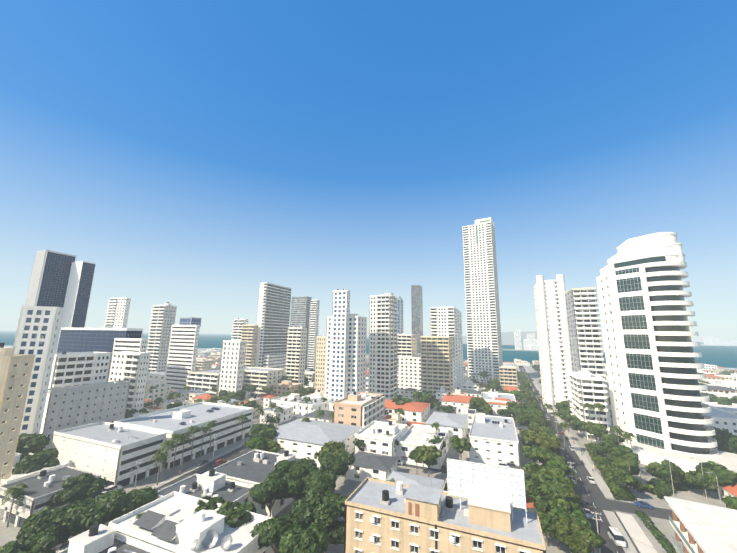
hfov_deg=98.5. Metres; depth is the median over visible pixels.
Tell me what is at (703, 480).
tree
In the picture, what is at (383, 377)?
building
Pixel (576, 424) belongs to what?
tree
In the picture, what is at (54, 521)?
tree
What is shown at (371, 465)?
small building
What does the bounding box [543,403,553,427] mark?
palm
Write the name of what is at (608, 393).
building
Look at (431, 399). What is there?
tree
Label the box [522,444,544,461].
tree
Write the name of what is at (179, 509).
dish house
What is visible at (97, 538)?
building
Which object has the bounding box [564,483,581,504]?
tree
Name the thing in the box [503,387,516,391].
house
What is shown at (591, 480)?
car
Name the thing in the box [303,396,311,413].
palm
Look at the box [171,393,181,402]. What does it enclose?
palm
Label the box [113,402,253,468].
white building
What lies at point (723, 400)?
tree
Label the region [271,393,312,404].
white building row
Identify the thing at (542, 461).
tree
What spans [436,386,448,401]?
house
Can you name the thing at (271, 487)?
tree
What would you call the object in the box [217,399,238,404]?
house
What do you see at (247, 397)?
building
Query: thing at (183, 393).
house
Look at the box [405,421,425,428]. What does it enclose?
house
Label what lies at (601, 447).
tree
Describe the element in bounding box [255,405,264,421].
palm
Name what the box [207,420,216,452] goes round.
palm
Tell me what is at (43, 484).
dark building roof
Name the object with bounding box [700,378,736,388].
building
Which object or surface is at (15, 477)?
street
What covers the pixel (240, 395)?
tree
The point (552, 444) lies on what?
tree
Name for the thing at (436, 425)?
palm
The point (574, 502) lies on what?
tree
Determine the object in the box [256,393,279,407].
house
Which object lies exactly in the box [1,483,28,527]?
palm
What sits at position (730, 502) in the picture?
tree
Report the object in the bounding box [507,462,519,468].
car
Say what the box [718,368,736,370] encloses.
building
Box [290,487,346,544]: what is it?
tree
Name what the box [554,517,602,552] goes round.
tree
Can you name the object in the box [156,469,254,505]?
dark building roof
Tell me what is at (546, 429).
palm
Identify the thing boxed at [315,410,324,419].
palm
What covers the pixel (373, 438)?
house
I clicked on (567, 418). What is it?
tree
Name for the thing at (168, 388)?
house
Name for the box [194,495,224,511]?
tree
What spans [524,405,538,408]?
tree
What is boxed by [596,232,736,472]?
curved tower building
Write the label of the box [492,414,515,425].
house
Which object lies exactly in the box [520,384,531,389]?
tree
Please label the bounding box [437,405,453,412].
tree
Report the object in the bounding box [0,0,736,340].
sky
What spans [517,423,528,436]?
house
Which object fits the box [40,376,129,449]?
grey concrete building
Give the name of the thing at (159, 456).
palm
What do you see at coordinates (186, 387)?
palm
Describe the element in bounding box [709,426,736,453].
tree
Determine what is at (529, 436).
tree
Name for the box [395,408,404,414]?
palm
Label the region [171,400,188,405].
house
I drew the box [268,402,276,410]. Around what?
palm
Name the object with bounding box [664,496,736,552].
roadside building
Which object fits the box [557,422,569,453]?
palm
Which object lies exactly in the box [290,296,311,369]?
building
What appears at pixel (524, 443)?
tree
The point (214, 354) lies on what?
building
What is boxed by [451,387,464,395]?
house
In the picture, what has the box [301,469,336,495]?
tree
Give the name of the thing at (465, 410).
house
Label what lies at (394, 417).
house
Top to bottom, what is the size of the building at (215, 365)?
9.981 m
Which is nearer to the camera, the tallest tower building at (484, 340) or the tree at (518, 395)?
the tree at (518, 395)
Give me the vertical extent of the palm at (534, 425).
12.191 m
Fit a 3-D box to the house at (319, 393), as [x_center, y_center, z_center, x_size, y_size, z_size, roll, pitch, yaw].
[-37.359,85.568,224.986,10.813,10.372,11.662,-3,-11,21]
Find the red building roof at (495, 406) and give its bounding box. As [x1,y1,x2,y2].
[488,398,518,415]
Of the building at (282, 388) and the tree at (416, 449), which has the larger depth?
the building at (282, 388)
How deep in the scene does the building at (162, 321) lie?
297.92 m
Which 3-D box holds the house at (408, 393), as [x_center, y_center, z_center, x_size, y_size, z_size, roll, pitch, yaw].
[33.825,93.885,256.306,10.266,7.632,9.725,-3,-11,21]
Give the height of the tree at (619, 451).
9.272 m
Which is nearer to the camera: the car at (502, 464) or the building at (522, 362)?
the car at (502, 464)
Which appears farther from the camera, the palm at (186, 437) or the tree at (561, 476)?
the palm at (186, 437)
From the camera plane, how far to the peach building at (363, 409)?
153.09 m
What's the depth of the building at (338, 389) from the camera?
209.53 m
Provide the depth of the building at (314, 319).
422.90 m
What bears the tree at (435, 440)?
on the ground
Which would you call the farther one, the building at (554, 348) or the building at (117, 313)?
the building at (117, 313)
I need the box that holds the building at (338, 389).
[329,289,349,401]
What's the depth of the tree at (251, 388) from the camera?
238.65 m
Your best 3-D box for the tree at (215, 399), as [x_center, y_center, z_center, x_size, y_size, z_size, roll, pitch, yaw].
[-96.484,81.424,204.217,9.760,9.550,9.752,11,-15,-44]
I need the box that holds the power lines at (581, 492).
[544,416,598,526]
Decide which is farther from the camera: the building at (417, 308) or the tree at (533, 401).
the building at (417, 308)
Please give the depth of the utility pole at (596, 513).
71.41 m
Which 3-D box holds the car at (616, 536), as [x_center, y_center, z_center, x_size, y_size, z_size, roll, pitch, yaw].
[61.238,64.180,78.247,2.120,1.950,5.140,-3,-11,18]
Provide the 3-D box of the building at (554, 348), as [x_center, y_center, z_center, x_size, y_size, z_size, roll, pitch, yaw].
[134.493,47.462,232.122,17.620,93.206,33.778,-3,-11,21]
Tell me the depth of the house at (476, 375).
361.03 m
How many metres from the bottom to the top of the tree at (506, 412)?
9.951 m
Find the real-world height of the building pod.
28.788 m
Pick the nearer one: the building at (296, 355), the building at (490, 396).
the building at (490, 396)
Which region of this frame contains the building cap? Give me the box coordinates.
[179,317,201,326]
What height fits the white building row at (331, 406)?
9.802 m
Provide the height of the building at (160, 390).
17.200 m
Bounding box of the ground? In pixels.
[0,345,729,552]
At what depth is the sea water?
1266.69 m
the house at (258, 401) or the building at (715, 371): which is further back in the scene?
the building at (715, 371)
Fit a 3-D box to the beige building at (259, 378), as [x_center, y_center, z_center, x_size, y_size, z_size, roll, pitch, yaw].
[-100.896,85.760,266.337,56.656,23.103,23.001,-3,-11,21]
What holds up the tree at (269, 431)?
on the ground
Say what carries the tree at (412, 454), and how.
on the ground
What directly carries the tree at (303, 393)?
on the ground
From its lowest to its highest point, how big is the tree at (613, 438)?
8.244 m
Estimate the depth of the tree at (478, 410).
193.17 m
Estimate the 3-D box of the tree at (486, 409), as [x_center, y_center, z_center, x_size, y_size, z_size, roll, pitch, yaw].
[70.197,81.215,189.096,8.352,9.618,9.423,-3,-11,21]
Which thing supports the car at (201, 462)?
on the ground
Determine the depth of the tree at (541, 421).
152.41 m
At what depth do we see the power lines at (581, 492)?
86.75 m
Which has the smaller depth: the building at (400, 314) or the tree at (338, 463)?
the tree at (338, 463)
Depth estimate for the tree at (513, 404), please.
188.57 m
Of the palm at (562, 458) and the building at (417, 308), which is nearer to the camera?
the palm at (562, 458)
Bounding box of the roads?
[55,366,678,552]
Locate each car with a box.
[103,485,121,491]
[196,459,208,465]
[215,459,225,464]
[498,462,509,467]
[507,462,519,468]
[581,499,591,508]
[582,508,592,518]
[587,477,595,483]
[608,526,625,546]
[633,501,653,508]
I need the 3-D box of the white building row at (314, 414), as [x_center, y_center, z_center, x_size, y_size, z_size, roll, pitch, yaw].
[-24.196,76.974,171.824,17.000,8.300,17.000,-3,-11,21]
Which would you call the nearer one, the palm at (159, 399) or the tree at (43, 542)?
the tree at (43, 542)
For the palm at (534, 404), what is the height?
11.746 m
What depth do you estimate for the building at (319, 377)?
246.36 m
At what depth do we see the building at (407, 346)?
283.43 m
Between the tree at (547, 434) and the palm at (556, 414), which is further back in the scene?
the palm at (556, 414)
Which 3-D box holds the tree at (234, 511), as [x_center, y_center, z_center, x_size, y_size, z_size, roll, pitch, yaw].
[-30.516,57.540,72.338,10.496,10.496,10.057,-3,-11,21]
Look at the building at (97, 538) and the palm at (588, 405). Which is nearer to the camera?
the building at (97, 538)
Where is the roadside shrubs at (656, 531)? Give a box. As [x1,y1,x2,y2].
[634,510,675,552]
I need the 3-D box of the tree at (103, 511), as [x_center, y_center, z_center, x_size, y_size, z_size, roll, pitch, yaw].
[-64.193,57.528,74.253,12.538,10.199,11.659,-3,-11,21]
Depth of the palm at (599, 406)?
151.00 m
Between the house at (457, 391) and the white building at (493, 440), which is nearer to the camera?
the white building at (493, 440)
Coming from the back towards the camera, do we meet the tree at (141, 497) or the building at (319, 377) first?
the building at (319, 377)
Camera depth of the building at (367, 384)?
244.40 m
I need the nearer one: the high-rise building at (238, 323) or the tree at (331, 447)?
the tree at (331, 447)
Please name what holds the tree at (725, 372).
on the ground
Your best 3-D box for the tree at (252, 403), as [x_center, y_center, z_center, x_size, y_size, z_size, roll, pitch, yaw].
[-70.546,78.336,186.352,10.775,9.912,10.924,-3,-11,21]
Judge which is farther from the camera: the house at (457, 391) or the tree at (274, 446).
the house at (457, 391)
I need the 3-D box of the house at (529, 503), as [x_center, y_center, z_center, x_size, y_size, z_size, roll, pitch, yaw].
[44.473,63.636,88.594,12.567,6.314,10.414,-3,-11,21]
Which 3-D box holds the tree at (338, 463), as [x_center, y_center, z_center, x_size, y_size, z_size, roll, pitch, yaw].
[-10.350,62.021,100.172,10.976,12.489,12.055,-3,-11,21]
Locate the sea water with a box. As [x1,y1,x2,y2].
[0,330,736,367]
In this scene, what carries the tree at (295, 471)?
on the ground
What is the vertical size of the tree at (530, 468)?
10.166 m
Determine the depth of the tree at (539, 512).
75.48 m
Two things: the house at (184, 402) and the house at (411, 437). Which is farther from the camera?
the house at (184, 402)
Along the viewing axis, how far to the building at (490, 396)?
217.29 m
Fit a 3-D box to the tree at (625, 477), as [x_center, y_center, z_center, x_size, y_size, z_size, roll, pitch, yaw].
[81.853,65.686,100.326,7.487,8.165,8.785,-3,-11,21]
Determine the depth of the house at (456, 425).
150.88 m
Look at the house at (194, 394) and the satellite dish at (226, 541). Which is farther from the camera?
the house at (194, 394)
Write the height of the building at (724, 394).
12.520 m
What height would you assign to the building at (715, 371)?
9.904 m
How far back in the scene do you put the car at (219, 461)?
119.99 m
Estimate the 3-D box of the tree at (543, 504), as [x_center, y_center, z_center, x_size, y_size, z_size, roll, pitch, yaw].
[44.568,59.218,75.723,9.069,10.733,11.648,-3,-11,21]
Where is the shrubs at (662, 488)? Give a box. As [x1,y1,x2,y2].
[637,478,736,498]
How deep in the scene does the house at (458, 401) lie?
205.02 m
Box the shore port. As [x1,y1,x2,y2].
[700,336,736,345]
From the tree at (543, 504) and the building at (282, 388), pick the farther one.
the building at (282, 388)
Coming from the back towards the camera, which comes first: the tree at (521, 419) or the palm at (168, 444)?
the tree at (521, 419)
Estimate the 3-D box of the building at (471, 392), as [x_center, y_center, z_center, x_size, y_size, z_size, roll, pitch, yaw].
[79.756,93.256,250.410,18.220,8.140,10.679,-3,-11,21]
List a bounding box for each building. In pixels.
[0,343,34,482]
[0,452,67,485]
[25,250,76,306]
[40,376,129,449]
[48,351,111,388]
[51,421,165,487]
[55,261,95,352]
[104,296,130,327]
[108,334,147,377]
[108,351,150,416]
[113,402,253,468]
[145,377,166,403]
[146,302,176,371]
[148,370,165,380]
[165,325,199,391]
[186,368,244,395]
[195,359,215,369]
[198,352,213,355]
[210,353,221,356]
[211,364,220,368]
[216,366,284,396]
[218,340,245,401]
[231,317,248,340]
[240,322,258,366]
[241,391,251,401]
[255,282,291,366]
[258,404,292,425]
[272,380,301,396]
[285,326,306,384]
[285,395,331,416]
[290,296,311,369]
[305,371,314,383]
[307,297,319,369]
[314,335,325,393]
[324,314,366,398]
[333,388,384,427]
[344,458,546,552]
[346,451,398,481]
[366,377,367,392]
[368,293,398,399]
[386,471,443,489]
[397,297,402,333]
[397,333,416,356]
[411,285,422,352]
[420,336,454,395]
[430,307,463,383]
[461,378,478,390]
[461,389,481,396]
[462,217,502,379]
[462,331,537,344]
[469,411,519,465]
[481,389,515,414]
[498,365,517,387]
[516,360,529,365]
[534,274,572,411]
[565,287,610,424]
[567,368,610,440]
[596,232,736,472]
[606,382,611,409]
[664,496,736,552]
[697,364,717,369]
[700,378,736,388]
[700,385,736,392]
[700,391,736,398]
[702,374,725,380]
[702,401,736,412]
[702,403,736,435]
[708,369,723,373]
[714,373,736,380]
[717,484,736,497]
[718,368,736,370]
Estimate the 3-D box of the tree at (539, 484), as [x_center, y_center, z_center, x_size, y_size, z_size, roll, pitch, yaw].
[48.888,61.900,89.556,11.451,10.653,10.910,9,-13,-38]
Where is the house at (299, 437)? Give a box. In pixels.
[273,418,362,466]
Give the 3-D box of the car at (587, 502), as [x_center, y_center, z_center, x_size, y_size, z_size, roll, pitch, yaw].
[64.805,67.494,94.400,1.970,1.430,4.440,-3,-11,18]
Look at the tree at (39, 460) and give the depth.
100.63 m
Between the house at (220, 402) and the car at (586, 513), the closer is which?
the car at (586, 513)
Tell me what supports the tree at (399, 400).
on the ground
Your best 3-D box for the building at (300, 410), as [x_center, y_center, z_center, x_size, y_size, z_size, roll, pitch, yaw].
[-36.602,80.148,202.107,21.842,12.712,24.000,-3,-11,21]
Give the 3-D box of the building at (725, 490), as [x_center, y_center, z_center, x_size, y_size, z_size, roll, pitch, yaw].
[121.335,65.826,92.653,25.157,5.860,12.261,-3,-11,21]
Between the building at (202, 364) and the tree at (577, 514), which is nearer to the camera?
the tree at (577, 514)
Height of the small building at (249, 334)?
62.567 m
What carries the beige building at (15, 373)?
on the ground
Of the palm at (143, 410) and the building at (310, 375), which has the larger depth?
the building at (310, 375)
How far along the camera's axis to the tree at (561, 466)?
100.36 m
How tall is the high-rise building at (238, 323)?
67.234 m
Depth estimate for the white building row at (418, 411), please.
185.39 m
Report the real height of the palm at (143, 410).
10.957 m
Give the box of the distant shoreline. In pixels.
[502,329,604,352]
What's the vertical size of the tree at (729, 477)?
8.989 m
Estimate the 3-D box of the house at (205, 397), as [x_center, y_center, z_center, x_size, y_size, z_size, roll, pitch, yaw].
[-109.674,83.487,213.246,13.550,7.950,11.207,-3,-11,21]
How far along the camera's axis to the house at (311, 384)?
262.07 m
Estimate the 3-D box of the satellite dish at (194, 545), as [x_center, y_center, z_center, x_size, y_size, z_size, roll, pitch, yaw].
[-33.109,51.292,60.472,1.970,1.943,1.260,-3,-11,21]
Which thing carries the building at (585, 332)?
on the ground
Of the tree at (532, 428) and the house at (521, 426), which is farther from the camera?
the house at (521, 426)
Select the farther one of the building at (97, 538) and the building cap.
the building cap
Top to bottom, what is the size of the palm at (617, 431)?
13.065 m
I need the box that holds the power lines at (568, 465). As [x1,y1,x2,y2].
[526,375,598,516]
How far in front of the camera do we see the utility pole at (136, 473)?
95.91 m
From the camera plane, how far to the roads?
100.16 m
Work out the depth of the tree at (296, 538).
60.20 m
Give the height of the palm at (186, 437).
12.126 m
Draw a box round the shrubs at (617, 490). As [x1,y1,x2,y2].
[584,442,636,500]
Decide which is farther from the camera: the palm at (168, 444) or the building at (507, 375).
the building at (507, 375)
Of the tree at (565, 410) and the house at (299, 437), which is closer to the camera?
the house at (299, 437)
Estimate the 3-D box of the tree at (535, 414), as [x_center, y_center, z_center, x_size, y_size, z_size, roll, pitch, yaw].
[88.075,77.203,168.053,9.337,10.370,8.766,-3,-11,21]
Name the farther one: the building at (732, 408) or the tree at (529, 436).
the building at (732, 408)
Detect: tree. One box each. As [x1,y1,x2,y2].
[0,532,57,552]
[11,448,59,474]
[16,433,49,461]
[16,503,95,549]
[46,473,106,507]
[65,492,128,536]
[103,486,157,516]
[125,409,136,417]
[130,512,144,520]
[144,401,154,407]
[166,402,182,408]
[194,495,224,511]
[210,395,224,402]
[216,500,256,527]
[219,390,245,401]
[240,400,258,408]
[244,436,270,450]
[246,385,256,396]
[248,469,286,516]
[249,423,278,438]
[251,512,304,552]
[262,386,272,392]
[264,438,281,452]
[265,415,279,423]
[275,457,323,502]
[278,376,309,391]
[279,524,330,552]
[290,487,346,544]
[293,389,308,396]
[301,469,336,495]
[304,387,314,393]
[314,440,346,458]
[318,450,354,479]
[353,438,365,450]
[391,394,410,404]
[408,450,417,462]
[413,390,440,408]
[414,446,426,472]
[415,445,441,476]
[428,436,445,448]
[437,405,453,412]
[450,436,471,459]
[468,402,487,412]
[469,397,486,408]
[478,371,490,379]
[479,404,493,414]
[484,383,502,390]
[487,379,496,383]
[496,408,514,416]
[506,401,524,408]
[508,390,524,400]
[511,408,528,416]
[513,414,532,423]
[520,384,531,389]
[520,429,542,462]
[521,439,534,459]
[521,462,550,475]
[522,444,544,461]
[524,400,538,403]
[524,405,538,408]
[524,473,560,500]
[525,411,543,416]
[528,426,543,430]
[529,409,544,415]
[531,416,550,426]
[533,495,573,550]
[533,508,554,546]
[535,435,560,453]
[535,468,574,488]
[536,451,560,461]
[538,430,558,439]
[539,447,559,463]
[545,459,573,475]
[547,500,592,552]
[549,491,583,513]
[554,401,569,409]
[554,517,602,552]
[557,407,572,415]
[561,414,578,429]
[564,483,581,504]
[569,418,586,436]
[584,421,606,442]
[593,440,613,456]
[602,433,624,444]
[606,445,640,462]
[610,456,639,474]
[610,466,643,490]
[644,459,684,482]
[683,470,725,496]
[695,462,736,484]
[701,392,736,404]
[707,461,731,484]
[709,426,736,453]
[719,370,736,374]
[721,496,736,509]
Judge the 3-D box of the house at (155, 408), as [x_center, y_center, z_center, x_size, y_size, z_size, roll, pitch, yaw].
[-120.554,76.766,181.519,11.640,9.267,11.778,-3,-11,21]
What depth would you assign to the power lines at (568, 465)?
98.73 m
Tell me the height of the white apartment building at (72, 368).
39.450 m
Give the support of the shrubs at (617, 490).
on the ground
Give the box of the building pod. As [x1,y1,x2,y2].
[263,354,286,373]
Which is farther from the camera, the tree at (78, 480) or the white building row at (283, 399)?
the white building row at (283, 399)
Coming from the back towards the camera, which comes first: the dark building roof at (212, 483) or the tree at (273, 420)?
the tree at (273, 420)
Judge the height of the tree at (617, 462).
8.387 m
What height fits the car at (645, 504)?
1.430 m
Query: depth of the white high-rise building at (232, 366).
213.54 m
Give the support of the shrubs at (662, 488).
on the ground
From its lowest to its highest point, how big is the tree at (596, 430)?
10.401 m
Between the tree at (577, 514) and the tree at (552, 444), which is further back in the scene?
the tree at (552, 444)
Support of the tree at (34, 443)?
on the ground
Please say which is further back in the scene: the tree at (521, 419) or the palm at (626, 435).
the tree at (521, 419)
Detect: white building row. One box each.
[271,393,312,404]
[303,409,333,422]
[328,400,336,410]
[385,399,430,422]
[428,405,456,416]
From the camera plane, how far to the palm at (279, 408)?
172.00 m
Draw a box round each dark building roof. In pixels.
[0,466,100,526]
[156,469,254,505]
[214,448,314,516]
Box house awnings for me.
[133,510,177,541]
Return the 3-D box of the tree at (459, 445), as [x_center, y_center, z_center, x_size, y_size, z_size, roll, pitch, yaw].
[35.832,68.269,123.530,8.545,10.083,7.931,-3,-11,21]
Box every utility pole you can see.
[130,461,140,488]
[591,511,601,552]
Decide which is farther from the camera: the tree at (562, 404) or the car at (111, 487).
the tree at (562, 404)
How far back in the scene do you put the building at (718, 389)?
265.28 m
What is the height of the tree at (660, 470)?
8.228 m
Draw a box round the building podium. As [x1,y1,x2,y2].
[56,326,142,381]
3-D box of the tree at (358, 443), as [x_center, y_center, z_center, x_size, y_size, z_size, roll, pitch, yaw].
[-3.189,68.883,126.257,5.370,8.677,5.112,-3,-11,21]
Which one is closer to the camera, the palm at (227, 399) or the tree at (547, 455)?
the tree at (547, 455)
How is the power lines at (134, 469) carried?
attached to the utility pole at (136, 473)
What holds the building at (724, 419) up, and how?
on the ground
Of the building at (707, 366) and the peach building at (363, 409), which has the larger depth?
the building at (707, 366)
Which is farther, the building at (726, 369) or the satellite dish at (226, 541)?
the building at (726, 369)
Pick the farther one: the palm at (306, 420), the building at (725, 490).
the palm at (306, 420)
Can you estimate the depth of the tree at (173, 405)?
175.75 m
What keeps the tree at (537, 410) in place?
on the ground
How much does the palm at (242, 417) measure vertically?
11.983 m
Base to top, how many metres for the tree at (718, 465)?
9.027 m
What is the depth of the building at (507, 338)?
2164.31 m
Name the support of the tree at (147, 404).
on the ground
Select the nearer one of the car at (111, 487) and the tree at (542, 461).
the car at (111, 487)
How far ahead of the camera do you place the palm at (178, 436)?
113.57 m
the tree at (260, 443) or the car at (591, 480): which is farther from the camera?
the tree at (260, 443)
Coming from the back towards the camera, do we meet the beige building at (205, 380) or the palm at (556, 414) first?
the beige building at (205, 380)
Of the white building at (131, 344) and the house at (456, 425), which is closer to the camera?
the house at (456, 425)
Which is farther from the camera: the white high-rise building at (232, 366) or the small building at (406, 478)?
the white high-rise building at (232, 366)
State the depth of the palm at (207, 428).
127.08 m
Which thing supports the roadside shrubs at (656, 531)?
on the ground
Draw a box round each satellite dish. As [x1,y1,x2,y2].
[190,538,199,550]
[201,530,217,548]
[221,535,232,549]
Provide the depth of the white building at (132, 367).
169.83 m
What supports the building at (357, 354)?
on the ground
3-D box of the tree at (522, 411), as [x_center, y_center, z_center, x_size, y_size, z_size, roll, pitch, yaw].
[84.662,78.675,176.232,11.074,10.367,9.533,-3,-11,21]
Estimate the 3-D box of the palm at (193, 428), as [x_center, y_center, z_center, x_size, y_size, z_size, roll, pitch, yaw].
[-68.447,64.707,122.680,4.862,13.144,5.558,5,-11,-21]
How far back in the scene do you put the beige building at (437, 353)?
259.50 m
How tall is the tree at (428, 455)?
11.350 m
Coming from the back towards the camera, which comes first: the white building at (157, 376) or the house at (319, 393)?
the white building at (157, 376)
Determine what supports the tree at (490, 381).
on the ground
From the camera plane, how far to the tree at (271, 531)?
64.08 m
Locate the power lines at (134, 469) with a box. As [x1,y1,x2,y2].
[1,397,324,519]
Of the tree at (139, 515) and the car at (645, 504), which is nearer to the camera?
the tree at (139, 515)
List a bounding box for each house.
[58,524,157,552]
[108,491,275,552]
[142,401,171,414]
[165,385,170,392]
[166,390,190,400]
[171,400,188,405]
[187,391,209,403]
[192,394,213,403]
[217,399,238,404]
[239,396,262,416]
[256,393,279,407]
[273,418,362,466]
[304,380,313,388]
[309,390,323,396]
[354,421,406,456]
[381,409,401,423]
[396,424,449,468]
[403,388,417,398]
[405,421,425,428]
[425,412,467,444]
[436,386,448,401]
[440,394,482,413]
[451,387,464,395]
[457,406,475,427]
[470,373,479,380]
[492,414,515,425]
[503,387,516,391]
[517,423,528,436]
[526,496,535,508]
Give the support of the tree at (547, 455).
on the ground
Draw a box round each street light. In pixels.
[659,454,674,494]
[705,472,721,506]
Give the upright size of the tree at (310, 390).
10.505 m
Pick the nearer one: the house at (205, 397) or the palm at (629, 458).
the palm at (629, 458)
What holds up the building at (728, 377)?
on the ground
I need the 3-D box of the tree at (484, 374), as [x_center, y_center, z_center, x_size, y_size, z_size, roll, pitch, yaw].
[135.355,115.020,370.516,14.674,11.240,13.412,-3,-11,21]
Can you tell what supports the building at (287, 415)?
on the ground
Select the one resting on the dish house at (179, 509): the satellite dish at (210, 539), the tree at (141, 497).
the satellite dish at (210, 539)
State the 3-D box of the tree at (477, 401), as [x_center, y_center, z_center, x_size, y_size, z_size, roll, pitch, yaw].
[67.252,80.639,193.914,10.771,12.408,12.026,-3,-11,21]
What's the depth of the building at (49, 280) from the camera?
435.54 m
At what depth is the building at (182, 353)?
259.81 m
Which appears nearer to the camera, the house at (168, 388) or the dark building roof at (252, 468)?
the dark building roof at (252, 468)
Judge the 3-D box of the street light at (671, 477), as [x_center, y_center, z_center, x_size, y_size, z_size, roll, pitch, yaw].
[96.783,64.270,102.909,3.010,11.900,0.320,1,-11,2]
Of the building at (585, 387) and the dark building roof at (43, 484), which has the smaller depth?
the dark building roof at (43, 484)
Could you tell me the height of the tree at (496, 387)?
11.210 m
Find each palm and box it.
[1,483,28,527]
[137,408,148,413]
[149,448,168,485]
[155,397,163,406]
[160,439,176,478]
[169,433,184,472]
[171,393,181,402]
[181,433,190,467]
[182,385,190,398]
[187,425,198,462]
[198,425,212,457]
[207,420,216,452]
[221,396,230,403]
[237,415,248,441]
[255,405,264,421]
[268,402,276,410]
[274,407,284,425]
[302,416,310,421]
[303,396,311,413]
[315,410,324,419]
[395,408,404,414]
[431,422,439,433]
[528,421,540,431]
[530,402,539,408]
[542,426,554,432]
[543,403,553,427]
[551,412,562,436]
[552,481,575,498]
[553,454,566,463]
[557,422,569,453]
[583,402,592,441]
[592,402,604,440]
[607,425,622,444]
[620,431,636,450]
[621,453,640,489]
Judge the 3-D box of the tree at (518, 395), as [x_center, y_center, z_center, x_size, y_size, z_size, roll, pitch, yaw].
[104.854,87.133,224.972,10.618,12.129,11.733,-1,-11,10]
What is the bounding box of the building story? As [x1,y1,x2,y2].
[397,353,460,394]
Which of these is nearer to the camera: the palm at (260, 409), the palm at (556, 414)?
the palm at (556, 414)
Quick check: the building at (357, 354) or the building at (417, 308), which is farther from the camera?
the building at (417, 308)
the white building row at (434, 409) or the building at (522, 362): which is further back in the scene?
the building at (522, 362)
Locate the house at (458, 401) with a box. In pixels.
[440,394,482,413]
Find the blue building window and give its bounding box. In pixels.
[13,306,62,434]
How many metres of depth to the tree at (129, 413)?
160.38 m
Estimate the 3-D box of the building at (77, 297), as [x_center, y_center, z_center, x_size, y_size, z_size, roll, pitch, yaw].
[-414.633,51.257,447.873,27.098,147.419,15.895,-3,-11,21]
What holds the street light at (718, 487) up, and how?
on the roads
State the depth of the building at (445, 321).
300.44 m
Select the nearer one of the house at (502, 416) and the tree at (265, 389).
the house at (502, 416)
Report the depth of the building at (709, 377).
360.76 m
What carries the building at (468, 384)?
on the ground
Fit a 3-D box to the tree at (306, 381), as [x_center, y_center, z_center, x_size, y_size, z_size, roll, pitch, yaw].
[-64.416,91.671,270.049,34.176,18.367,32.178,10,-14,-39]
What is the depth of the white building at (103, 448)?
108.25 m
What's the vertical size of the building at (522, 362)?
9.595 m
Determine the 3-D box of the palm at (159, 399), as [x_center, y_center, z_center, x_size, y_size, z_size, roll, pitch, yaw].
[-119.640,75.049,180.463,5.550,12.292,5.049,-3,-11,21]
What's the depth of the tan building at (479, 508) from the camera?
55.39 m
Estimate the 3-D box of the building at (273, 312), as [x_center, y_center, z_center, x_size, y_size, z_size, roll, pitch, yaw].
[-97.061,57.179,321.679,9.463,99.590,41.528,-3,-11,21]

